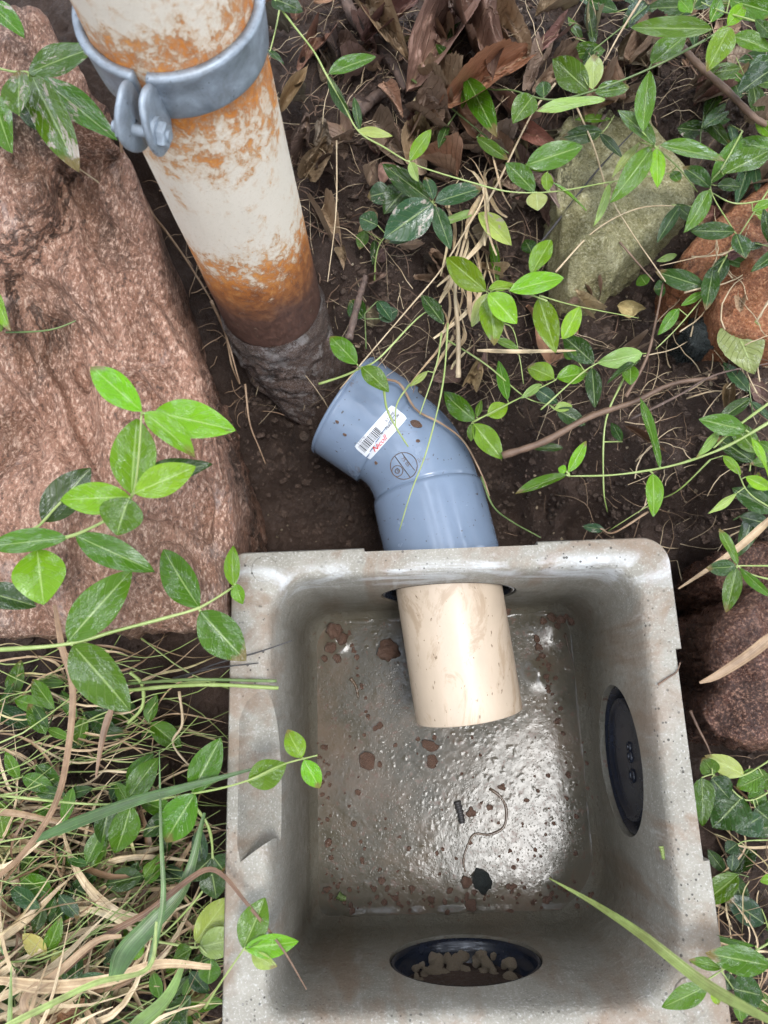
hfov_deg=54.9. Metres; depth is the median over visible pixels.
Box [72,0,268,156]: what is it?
pipe clamp
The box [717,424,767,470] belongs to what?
vine sprig
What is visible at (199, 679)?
stalk
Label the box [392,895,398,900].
grit stone
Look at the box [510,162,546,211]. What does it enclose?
dead leaf
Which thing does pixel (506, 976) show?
gravel stone
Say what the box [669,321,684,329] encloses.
dead leaf
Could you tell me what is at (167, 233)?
root
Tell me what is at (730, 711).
stone
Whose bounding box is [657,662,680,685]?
twig
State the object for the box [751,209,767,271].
vine sprig
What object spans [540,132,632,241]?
twig
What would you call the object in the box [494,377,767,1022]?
fine roots
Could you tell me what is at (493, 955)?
gravel stone
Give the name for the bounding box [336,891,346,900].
leaf scrap
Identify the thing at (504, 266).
dead leaf
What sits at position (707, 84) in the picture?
dead leaf
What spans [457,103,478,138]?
dead leaf
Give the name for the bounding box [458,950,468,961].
gravel stone
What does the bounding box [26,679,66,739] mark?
vine sprig
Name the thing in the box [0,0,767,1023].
ground
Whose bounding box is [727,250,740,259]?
dead leaf
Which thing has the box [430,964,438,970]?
gravel stone
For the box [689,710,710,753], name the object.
twig
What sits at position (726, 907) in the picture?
dry grass
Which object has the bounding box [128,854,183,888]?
vine sprig
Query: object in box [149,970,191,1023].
vine sprig
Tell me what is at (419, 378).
dry grass
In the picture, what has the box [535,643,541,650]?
clod
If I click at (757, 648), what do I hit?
dry blade
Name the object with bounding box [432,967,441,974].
gravel stone
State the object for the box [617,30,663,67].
dead leaf
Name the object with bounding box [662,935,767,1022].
vine sprig
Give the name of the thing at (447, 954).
gravel stone
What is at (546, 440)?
twig
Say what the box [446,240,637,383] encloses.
vine sprig
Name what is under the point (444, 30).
dead leaf
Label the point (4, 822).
vine sprig
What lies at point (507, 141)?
dead leaf
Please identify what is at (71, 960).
dry blade
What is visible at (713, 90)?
dead leaf
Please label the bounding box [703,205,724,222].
dead leaf
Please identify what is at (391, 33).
dead leaf
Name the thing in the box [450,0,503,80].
dead leaf
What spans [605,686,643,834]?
end cap
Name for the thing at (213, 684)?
stalk
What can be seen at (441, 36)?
dead leaf
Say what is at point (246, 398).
root
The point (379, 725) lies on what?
grit stone
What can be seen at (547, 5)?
dead leaf
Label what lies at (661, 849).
leaf scrap
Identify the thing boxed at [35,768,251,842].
grass blade
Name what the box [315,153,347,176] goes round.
dead leaf
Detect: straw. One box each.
[80,169,98,182]
[327,140,337,281]
[453,226,469,377]
[555,205,673,272]
[576,107,665,281]
[604,0,641,60]
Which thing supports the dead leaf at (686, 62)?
on the ground at (58, 12)
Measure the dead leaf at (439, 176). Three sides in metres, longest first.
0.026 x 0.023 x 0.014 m
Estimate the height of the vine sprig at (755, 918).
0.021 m
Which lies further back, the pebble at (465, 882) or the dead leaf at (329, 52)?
the pebble at (465, 882)
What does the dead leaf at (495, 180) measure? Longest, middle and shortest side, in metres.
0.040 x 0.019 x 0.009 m
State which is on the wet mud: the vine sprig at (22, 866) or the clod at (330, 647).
the clod at (330, 647)
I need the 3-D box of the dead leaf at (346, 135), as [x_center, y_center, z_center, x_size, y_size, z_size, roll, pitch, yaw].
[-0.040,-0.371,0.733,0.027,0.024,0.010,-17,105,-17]
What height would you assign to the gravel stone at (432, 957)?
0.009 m
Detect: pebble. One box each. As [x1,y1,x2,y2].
[359,752,374,769]
[377,638,400,661]
[421,739,438,751]
[427,755,437,768]
[460,876,471,888]
[465,899,476,911]
[466,807,475,816]
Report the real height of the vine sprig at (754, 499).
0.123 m
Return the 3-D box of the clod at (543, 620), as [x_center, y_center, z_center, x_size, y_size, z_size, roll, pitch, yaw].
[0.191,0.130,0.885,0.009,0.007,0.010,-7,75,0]
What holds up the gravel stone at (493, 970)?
in the drain box
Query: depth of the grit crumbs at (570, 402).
0.79 m
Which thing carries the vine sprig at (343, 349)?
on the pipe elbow
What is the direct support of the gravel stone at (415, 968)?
in the outlet pipe at (405, 960)
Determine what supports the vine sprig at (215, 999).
on the ground at (58, 12)
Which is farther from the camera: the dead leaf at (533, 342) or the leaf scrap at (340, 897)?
the leaf scrap at (340, 897)
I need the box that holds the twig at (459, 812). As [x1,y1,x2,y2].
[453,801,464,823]
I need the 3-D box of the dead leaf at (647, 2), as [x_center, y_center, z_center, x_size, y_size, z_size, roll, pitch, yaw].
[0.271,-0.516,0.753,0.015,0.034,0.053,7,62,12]
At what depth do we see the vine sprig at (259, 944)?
0.58 m
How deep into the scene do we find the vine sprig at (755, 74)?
0.64 m
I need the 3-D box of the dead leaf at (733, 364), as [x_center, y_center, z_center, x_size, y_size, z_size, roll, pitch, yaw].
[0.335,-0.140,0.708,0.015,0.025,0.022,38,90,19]
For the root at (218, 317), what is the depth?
0.77 m
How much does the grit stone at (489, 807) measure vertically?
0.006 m
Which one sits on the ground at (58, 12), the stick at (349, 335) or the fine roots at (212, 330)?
the fine roots at (212, 330)
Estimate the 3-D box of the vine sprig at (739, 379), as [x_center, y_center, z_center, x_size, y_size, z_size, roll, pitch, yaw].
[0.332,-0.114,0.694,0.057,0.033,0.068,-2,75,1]
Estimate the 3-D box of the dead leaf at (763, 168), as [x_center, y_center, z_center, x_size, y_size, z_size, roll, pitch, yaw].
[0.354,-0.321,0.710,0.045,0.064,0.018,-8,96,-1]
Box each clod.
[321,655,327,661]
[324,642,335,652]
[326,623,342,638]
[333,654,340,662]
[336,633,347,644]
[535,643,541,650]
[538,653,545,658]
[540,617,546,624]
[546,613,555,621]
[554,623,560,629]
[556,615,565,623]
[567,617,574,625]
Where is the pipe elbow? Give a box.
[311,357,498,550]
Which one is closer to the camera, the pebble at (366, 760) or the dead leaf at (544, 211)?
the dead leaf at (544, 211)
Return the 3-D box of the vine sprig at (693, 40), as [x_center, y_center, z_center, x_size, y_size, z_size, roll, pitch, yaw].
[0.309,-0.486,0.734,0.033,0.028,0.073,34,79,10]
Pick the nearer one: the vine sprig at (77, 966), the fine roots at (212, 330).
the vine sprig at (77, 966)
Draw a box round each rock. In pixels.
[0,5,119,281]
[0,144,267,640]
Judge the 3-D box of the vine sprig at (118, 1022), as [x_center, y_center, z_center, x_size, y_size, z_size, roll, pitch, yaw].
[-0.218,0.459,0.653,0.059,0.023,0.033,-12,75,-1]
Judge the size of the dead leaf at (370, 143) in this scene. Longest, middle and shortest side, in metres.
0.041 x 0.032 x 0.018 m
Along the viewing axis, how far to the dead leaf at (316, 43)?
0.71 m
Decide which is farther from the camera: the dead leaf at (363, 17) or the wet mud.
the wet mud
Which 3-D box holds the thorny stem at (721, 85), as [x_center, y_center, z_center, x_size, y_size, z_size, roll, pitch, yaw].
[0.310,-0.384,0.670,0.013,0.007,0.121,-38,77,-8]
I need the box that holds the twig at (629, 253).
[619,241,653,281]
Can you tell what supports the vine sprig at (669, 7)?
on the ground at (58, 12)
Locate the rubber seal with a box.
[382,582,514,600]
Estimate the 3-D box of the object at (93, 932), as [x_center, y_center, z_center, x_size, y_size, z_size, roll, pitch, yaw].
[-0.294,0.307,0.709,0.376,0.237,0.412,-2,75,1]
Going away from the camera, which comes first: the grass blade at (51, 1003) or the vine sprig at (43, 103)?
the grass blade at (51, 1003)
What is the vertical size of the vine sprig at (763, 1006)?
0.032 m
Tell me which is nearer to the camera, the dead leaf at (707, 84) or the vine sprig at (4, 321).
the vine sprig at (4, 321)
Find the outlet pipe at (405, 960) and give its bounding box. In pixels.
[391,938,541,986]
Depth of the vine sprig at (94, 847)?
0.65 m
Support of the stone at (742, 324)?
on the ground at (58, 12)
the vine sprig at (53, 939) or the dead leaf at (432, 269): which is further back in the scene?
the dead leaf at (432, 269)
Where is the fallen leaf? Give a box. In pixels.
[717,320,764,373]
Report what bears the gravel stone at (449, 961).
in the drain box
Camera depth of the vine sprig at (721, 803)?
0.68 m
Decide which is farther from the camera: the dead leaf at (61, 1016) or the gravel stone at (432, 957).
the gravel stone at (432, 957)
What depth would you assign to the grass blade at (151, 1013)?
0.57 m
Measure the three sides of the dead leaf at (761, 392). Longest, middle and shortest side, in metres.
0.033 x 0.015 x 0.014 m
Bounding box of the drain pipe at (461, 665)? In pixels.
[396,583,522,727]
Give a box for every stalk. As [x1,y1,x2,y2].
[127,677,276,684]
[128,682,278,691]
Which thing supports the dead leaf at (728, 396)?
on the ground at (58, 12)
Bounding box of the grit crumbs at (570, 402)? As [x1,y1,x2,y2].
[267,206,767,541]
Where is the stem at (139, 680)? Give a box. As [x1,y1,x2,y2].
[127,671,145,723]
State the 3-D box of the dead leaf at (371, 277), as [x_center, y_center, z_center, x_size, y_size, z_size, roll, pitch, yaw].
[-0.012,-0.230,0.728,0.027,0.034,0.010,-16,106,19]
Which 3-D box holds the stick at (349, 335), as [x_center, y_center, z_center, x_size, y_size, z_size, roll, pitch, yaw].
[-0.027,-0.201,0.728,0.009,0.026,0.063,15,76,6]
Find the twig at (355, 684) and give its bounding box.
[349,678,358,697]
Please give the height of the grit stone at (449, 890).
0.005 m
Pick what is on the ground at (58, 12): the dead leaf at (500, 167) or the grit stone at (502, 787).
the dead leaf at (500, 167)
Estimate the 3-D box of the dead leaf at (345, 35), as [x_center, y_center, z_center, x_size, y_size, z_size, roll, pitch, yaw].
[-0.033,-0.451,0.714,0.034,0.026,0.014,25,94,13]
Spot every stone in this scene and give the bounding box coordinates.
[323,886,329,892]
[325,838,331,847]
[349,907,354,914]
[377,722,382,728]
[378,877,385,884]
[382,899,386,905]
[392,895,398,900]
[411,964,419,972]
[419,961,424,969]
[420,970,427,976]
[424,967,431,974]
[427,897,434,903]
[428,951,436,963]
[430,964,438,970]
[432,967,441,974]
[433,958,443,968]
[436,953,444,962]
[439,967,449,973]
[444,952,450,963]
[446,956,453,965]
[446,965,459,970]
[447,888,452,893]
[452,953,462,968]
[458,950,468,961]
[461,966,470,971]
[472,955,480,967]
[474,949,486,960]
[481,954,488,968]
[484,958,494,970]
[486,804,492,810]
[489,967,496,974]
[490,952,496,960]
[497,783,505,790]
[501,959,506,969]
[503,971,515,979]
[505,957,516,971]
[510,973,517,979]
[542,896,549,903]
[543,106,694,316]
[654,182,767,367]
[665,316,713,364]
[674,540,767,614]
[676,581,767,752]
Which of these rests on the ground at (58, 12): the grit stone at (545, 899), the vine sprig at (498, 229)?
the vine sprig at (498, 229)
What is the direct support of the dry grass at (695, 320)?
on the ground at (58, 12)
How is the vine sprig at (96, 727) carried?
on the ground at (58, 12)
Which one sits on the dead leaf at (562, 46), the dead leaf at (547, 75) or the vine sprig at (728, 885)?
the dead leaf at (547, 75)
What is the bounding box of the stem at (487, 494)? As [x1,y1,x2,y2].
[480,476,540,537]
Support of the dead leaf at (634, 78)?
on the ground at (58, 12)
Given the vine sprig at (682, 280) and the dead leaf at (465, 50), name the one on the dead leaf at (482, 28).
the dead leaf at (465, 50)
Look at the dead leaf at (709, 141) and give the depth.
0.72 m
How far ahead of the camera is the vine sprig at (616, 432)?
0.73 m
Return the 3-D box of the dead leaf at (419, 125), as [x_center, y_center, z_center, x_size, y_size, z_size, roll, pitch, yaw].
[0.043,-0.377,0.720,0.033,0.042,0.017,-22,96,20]
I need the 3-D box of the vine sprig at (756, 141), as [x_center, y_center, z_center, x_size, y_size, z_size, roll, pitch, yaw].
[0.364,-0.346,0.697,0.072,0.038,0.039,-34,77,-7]
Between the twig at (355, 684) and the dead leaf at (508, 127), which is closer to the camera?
the dead leaf at (508, 127)
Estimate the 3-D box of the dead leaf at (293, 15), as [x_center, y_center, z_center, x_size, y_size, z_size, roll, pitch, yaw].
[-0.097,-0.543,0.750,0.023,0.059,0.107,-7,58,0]
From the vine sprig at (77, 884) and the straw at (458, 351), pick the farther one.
the straw at (458, 351)
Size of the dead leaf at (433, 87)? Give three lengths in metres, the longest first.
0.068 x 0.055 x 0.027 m
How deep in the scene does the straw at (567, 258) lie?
0.68 m
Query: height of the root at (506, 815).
0.004 m
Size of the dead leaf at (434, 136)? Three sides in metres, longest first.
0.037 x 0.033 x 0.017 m
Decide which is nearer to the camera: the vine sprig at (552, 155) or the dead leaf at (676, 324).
the vine sprig at (552, 155)
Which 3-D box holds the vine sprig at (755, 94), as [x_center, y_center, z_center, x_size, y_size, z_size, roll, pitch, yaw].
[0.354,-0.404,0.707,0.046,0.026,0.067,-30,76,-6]
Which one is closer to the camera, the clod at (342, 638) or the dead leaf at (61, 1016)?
the dead leaf at (61, 1016)
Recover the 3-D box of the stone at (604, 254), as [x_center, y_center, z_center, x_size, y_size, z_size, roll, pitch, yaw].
[0.236,-0.298,0.780,0.146,0.200,0.215,-2,75,1]
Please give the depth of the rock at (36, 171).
0.64 m
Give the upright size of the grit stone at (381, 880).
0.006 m
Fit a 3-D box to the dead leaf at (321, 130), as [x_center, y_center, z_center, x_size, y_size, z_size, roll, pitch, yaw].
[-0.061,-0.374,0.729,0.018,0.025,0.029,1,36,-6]
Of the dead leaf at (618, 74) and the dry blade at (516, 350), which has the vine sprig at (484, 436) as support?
the dry blade at (516, 350)
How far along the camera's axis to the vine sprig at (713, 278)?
0.68 m
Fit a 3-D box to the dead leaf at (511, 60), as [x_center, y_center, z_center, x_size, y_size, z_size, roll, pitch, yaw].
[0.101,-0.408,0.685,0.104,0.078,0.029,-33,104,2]
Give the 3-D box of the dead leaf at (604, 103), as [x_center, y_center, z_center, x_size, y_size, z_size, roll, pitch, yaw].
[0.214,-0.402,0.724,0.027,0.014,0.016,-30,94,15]
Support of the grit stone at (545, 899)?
on the wet mud
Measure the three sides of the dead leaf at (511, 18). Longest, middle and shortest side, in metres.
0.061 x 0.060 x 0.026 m
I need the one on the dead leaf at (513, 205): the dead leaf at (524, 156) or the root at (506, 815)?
the dead leaf at (524, 156)
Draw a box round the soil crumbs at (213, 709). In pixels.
[0,636,226,1023]
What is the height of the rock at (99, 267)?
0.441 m
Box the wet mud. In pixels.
[317,611,591,916]
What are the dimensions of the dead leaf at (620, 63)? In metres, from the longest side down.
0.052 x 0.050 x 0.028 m
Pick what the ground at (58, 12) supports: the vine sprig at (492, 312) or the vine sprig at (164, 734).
the vine sprig at (164, 734)
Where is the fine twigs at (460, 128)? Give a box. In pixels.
[242,0,767,406]
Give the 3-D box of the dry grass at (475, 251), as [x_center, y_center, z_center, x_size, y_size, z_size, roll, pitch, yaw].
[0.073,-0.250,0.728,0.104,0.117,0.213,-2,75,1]
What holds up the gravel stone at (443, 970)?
in the outlet pipe at (405, 960)
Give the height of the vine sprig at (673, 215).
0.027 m
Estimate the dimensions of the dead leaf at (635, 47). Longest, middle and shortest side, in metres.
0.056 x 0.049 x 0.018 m
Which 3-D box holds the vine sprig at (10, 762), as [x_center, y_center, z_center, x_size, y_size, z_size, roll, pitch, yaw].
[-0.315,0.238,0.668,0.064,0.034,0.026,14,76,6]
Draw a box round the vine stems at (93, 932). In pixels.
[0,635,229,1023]
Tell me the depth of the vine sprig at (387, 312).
0.74 m
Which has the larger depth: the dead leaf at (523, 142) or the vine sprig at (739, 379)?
the dead leaf at (523, 142)
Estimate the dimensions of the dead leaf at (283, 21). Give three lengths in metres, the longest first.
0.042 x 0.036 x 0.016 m
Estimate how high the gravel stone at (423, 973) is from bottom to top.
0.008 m
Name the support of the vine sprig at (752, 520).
on the ground at (58, 12)
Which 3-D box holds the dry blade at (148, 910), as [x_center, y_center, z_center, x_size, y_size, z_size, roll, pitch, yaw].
[-0.157,0.326,0.582,0.197,0.020,0.086,-2,75,1]
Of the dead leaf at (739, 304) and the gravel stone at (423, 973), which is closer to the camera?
the dead leaf at (739, 304)
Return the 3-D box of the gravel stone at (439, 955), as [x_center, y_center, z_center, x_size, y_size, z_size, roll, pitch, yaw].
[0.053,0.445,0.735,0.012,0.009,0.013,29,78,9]
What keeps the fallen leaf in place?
on the stone at (742, 324)
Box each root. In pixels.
[119,141,240,383]
[172,691,188,764]
[210,300,238,383]
[244,384,265,463]
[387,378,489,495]
[462,787,507,871]
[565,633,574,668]
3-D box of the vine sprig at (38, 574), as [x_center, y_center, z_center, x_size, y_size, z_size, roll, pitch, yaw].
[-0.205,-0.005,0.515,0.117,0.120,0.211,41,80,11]
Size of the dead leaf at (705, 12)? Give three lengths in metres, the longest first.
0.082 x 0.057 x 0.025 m
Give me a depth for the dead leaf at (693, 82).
0.72 m
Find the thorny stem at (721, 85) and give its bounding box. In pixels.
[682,44,767,126]
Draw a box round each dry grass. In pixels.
[0,634,227,868]
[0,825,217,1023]
[410,137,511,383]
[625,209,767,580]
[708,766,767,1023]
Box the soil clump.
[410,420,421,427]
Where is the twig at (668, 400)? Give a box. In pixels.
[630,363,767,419]
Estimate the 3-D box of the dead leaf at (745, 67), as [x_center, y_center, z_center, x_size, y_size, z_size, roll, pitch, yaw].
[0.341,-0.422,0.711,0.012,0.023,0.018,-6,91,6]
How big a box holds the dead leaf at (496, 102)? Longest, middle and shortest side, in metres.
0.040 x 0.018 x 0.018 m
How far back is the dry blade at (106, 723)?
0.64 m
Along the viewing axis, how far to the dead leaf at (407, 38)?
0.73 m
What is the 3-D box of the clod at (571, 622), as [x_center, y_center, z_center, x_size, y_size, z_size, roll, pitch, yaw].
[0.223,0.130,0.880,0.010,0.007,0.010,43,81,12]
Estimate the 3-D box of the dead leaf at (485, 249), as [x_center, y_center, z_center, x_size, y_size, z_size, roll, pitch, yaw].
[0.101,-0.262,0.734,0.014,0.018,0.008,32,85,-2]
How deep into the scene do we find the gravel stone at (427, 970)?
0.72 m
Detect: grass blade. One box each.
[5,922,157,1023]
[7,966,11,1021]
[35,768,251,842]
[109,813,205,981]
[130,963,185,1023]
[147,750,165,964]
[549,878,767,1023]
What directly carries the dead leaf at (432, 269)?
on the ground at (58, 12)
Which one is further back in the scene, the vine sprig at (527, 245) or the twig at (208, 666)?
the vine sprig at (527, 245)
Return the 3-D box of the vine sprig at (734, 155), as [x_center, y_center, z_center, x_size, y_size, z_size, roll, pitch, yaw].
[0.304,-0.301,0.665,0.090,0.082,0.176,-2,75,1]
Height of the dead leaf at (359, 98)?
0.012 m
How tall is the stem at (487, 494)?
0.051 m
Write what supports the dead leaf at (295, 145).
on the ground at (58, 12)
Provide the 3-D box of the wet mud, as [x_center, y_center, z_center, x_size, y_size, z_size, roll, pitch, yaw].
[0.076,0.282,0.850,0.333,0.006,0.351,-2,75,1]
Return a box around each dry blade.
[0,605,75,877]
[0,959,210,993]
[19,934,121,1023]
[64,867,306,988]
[95,710,113,777]
[477,349,575,352]
[678,518,767,588]
[699,634,767,683]
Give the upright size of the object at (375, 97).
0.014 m
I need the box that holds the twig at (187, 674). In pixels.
[172,662,258,678]
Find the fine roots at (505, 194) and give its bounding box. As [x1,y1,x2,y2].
[256,0,767,437]
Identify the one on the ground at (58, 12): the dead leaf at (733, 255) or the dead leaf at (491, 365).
the dead leaf at (491, 365)
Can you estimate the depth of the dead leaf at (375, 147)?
0.74 m
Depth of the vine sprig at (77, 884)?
0.65 m
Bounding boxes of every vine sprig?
[0,0,117,171]
[0,295,75,332]
[0,366,235,609]
[0,546,246,710]
[0,660,46,729]
[0,729,321,852]
[0,800,12,840]
[0,985,18,1012]
[1,855,38,886]
[4,752,63,791]
[8,916,65,967]
[10,873,79,932]
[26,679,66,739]
[33,784,92,821]
[41,674,76,720]
[46,873,96,925]
[56,833,106,867]
[61,947,104,1010]
[62,707,129,747]
[96,695,181,747]
[103,921,140,966]
[105,853,159,893]
[107,1011,163,1023]
[108,753,153,809]
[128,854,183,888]
[133,808,225,959]
[141,799,171,853]
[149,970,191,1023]
[159,898,298,1008]
[166,954,216,995]
[187,993,222,1023]
[268,0,673,225]
[318,295,443,446]
[340,83,555,388]
[347,299,397,348]
[356,164,481,280]
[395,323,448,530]
[411,3,767,159]
[436,22,461,54]
[444,340,587,458]
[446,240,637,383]
[489,239,536,279]
[515,398,767,516]
[534,378,623,511]
[540,336,646,409]
[559,114,621,156]
[568,4,604,64]
[580,0,767,136]
[582,511,648,533]
[587,0,637,29]
[608,441,767,530]
[610,70,724,202]
[636,190,767,349]
[649,0,728,15]
[657,204,703,242]
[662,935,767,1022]
[677,120,767,258]
[689,15,701,47]
[693,754,767,836]
[700,95,730,145]
[701,256,744,310]
[706,529,767,612]
[707,843,756,904]
[710,51,767,82]
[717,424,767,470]
[721,362,767,419]
[725,827,767,884]
[727,133,760,204]
[727,895,767,945]
[731,81,767,111]
[733,472,767,556]
[741,135,767,147]
[743,993,767,1019]
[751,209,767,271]
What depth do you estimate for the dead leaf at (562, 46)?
0.72 m
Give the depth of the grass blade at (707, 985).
0.43 m
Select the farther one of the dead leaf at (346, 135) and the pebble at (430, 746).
the pebble at (430, 746)
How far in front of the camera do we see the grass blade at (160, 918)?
0.58 m
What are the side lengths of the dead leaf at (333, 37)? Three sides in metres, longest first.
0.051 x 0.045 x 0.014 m
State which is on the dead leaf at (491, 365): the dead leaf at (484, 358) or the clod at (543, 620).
the dead leaf at (484, 358)
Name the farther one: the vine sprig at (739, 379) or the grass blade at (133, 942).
the vine sprig at (739, 379)
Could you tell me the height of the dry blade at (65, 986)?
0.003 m
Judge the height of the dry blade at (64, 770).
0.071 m
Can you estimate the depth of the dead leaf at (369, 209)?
0.75 m
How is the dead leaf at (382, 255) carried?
on the ground at (58, 12)
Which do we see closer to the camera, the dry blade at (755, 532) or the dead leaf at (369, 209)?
the dry blade at (755, 532)
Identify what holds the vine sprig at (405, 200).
on the ground at (58, 12)
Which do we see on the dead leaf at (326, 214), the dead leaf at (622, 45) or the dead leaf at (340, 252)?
the dead leaf at (340, 252)
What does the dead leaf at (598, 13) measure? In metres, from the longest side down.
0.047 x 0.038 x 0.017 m
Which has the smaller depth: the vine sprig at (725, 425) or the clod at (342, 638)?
the vine sprig at (725, 425)
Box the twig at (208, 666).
[181,640,291,677]
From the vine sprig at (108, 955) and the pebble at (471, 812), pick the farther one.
the pebble at (471, 812)
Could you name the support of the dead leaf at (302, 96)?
on the ground at (58, 12)
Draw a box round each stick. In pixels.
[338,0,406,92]
[345,274,367,339]
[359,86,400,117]
[597,114,606,127]
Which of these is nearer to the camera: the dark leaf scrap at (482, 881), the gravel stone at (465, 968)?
the gravel stone at (465, 968)
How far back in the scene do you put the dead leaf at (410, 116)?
0.73 m
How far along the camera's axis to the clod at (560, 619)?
0.88 m
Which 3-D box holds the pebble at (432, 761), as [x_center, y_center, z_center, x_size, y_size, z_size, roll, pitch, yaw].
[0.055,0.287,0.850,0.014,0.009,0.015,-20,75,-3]
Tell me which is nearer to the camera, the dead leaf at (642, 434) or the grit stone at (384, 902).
the dead leaf at (642, 434)
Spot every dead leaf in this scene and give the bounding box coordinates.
[40,996,84,1023]
[187,982,205,1001]
[265,0,289,33]
[277,81,306,101]
[279,64,308,111]
[285,130,305,168]
[290,0,300,23]
[290,112,309,146]
[297,12,337,70]
[297,136,332,182]
[307,188,344,269]
[313,117,331,145]
[314,0,334,3]
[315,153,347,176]
[318,55,330,84]
[319,42,342,75]
[321,23,340,58]
[325,142,348,158]
[327,102,352,143]
[331,129,356,143]
[334,245,345,263]
[337,29,359,46]
[340,40,384,83]
[346,93,370,106]
[349,358,363,367]
[351,4,376,53]
[354,0,408,60]
[358,208,377,231]
[360,0,418,43]
[360,49,381,70]
[362,35,374,50]
[363,104,406,165]
[363,156,379,187]
[364,122,401,152]
[366,306,379,327]
[367,272,386,283]
[368,129,391,157]
[376,247,387,261]
[378,78,403,117]
[378,162,395,182]
[383,54,400,66]
[398,151,426,174]
[400,239,424,249]
[401,92,444,147]
[401,118,420,159]
[404,35,409,42]
[405,0,480,93]
[405,71,458,133]
[407,112,429,133]
[413,113,437,134]
[413,273,435,282]
[418,51,462,101]
[419,132,462,177]
[422,108,439,141]
[423,254,436,266]
[427,166,449,183]
[427,257,447,280]
[428,248,447,277]
[432,364,461,382]
[433,27,453,50]
[435,11,453,47]
[439,38,536,108]
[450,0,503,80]
[453,23,471,58]
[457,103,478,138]
[459,125,480,149]
[462,357,483,391]
[463,118,518,163]
[472,223,483,240]
[475,121,513,170]
[476,261,509,277]
[477,352,486,369]
[477,363,495,370]
[480,240,490,254]
[481,179,501,200]
[490,85,541,129]
[492,99,508,118]
[492,164,518,188]
[492,176,505,190]
[494,77,510,87]
[496,0,531,58]
[508,115,520,137]
[508,140,530,169]
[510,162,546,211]
[511,193,527,207]
[514,136,527,162]
[520,120,554,145]
[522,32,553,90]
[525,128,562,148]
[526,182,549,227]
[526,304,578,365]
[531,338,535,346]
[532,39,579,91]
[533,173,559,207]
[534,0,578,16]
[539,9,574,53]
[553,39,585,63]
[567,296,579,303]
[575,289,606,317]
[582,52,617,124]
[584,60,625,105]
[585,275,601,298]
[586,1,603,40]
[591,339,613,349]
[599,101,613,108]
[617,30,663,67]
[617,82,640,102]
[617,300,645,317]
[618,44,653,66]
[622,329,649,349]
[623,12,667,63]
[624,425,668,453]
[630,65,643,81]
[644,0,656,14]
[645,54,660,83]
[648,9,665,18]
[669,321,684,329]
[679,73,705,92]
[682,9,701,65]
[690,132,720,166]
[693,57,738,105]
[693,66,724,102]
[695,3,730,22]
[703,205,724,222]
[714,14,740,33]
[716,160,767,190]
[719,180,752,216]
[720,191,734,199]
[722,382,735,408]
[724,360,739,377]
[727,45,752,65]
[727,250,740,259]
[734,294,745,311]
[738,62,748,74]
[743,95,767,124]
[749,378,767,404]
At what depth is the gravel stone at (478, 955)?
0.73 m
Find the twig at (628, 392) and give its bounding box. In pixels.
[625,283,663,397]
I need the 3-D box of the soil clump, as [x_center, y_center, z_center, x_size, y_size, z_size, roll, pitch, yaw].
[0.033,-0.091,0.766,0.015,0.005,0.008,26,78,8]
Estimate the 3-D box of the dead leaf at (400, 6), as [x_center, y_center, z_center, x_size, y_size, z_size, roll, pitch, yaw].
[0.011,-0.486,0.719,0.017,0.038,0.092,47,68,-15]
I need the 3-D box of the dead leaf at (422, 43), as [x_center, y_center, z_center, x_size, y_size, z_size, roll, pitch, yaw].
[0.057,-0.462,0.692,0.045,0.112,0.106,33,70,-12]
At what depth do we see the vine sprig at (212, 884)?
0.62 m
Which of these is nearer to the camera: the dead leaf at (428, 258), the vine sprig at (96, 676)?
the vine sprig at (96, 676)
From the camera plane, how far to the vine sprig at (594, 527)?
0.74 m
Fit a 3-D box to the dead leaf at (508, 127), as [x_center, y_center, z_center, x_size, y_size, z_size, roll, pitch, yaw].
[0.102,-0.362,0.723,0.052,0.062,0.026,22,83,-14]
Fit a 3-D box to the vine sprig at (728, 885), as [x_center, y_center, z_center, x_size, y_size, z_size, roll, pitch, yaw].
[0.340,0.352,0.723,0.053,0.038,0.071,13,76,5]
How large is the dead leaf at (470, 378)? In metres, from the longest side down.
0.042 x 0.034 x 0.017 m
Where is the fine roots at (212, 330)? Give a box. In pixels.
[145,180,284,427]
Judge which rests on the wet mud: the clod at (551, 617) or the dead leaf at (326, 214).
the clod at (551, 617)
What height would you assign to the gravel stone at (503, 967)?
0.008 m
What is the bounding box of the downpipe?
[70,0,350,424]
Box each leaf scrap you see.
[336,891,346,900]
[472,868,491,894]
[659,846,664,859]
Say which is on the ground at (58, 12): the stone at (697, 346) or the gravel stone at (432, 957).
the stone at (697, 346)
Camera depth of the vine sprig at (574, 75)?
0.65 m
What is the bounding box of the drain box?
[222,538,730,1023]
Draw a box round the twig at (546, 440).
[501,376,716,458]

